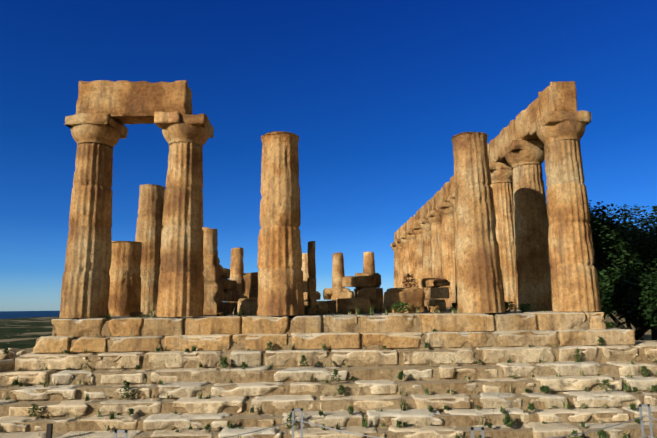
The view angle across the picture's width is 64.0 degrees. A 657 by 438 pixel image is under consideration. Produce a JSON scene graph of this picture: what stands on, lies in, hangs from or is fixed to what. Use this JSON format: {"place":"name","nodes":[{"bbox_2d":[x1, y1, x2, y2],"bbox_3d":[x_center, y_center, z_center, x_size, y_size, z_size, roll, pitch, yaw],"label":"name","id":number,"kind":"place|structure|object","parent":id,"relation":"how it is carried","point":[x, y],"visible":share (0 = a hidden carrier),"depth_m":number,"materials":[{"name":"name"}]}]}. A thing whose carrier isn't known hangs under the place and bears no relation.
{"place":"outdoors","nodes":[
{"label":"outdoors","id":0,"kind":"place"},
{"bbox_2d":[0,311,59,318],"bbox_3d":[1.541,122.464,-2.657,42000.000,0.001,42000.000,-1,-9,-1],"label":"sea","id":1,"kind":"structure","parent":0,"point":[14,314],"depth_m":9896.66,"materials":[{"name":"blue liquid"}]},
{"bbox_2d":[0,310,651,352],"bbox_3d":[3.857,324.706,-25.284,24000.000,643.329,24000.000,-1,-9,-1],"label":"ground","id":2,"kind":"structure","parent":0,"point":[21,334],"depth_m":2004.16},
{"bbox_2d":[0,348,26,371],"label":"rocks","id":3,"kind":"object","parent":2,"relation":"on","point":[7,362],"visible":0.42,"depth_m":15.89,"materials":[{"name":"stone"}]},
{"bbox_2d":[46,423,52,437],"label":"post","id":4,"kind":"object","parent":2,"relation":"on","point":[49,431],"visible":1,"depth_m":11.65,"materials":[{"name":"grey metal"}]},
{"bbox_2d":[0,305,656,437],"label":"weeds","id":5,"kind":"object","parent":2,"relation":"on","point":[506,419],"visible":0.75,"depth_m":13.56,"materials":[{"name":"green plant"}]},
{"bbox_2d":[0,341,656,437],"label":"stone steps","id":6,"kind":"structure","parent":2,"relation":"on","point":[492,400],"depth_m":13.56,"materials":[{"name":"beige stone"}]},
{"bbox_2d":[33,308,635,352],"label":"temple steps","id":7,"kind":"structure","parent":6,"relation":"on","point":[260,332],"depth_m":15.75,"materials":[{"name":"beige stone"}]},
{"bbox_2d":[129,241,457,316],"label":"ruined walls","id":8,"kind":"structure","parent":7,"relation":"on","point":[223,292],"depth_m":21.22,"materials":[{"name":"beige stone"}]},
{"bbox_2d":[0,315,656,437],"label":"joint","id":9,"kind":"object","parent":2,"relation":"on","point":[435,383],"visible":0.27,"depth_m":13.79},
{"bbox_2d":[59,131,600,317],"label":"columns","id":10,"kind":"structure","parent":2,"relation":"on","point":[488,247],"depth_m":16.89,"materials":[{"name":"beige stone"}]},
{"bbox_2d":[64,110,590,250],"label":"column capitals","id":11,"kind":"object","parent":10,"relation":"on","point":[198,129],"visible":0.69,"depth_m":17.25,"materials":[{"name":"beige stone"}]},
{"bbox_2d":[76,80,576,241],"bbox_3d":[-0.283,-1.038,35.929,16.581,1.231,37.680,-1,-9,-1],"label":"architrave","id":12,"kind":"object","parent":11,"relation":"on","point":[130,102],"visible":0.52,"depth_m":17.36,"materials":[{"name":"beige stone"}]},
{"bbox_2d":[114,404,656,437],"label":"fence posts and cables","id":13,"kind":"object","parent":2,"relation":"on","point":[472,428],"visible":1,"depth_m":9.54,"materials":[{"name":"silver metal"}]},
{"bbox_2d":[304,273,619,328],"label":"shrubs","id":14,"kind":"object","parent":2,"relation":"on","point":[523,308],"visible":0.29,"depth_m":18.89,"materials":[{"name":"green plant"}]},
{"bbox_2d":[540,262,656,340],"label":"tree","id":15,"kind":"object","parent":2,"relation":"on","point":[609,287],"depth_m":21.56,"materials":[{"name":"green plant"}]},
{"bbox_2d":[546,200,656,339],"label":"tree","id":16,"kind":"object","parent":2,"relation":"on","point":[612,239],"depth_m":24.69,"materials":[{"name":"green plant"}]},
{"bbox_2d":[598,221,656,339],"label":"tree","id":17,"kind":"object","parent":2,"relation":"on","point":[625,257],"depth_m":32.22,"materials":[{"name":"green plant"}]},
{"bbox_2d":[612,258,656,328],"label":"tree","id":18,"kind":"object","parent":2,"relation":"on","point":[645,294],"depth_m":19.64,"materials":[{"name":"green plant"}]},
{"bbox_2d":[0,0,656,310],"label":"sky","id":19,"kind":"structure","parent":0,"point":[375,95],"materials":[{"name":"blue"}]}
]}

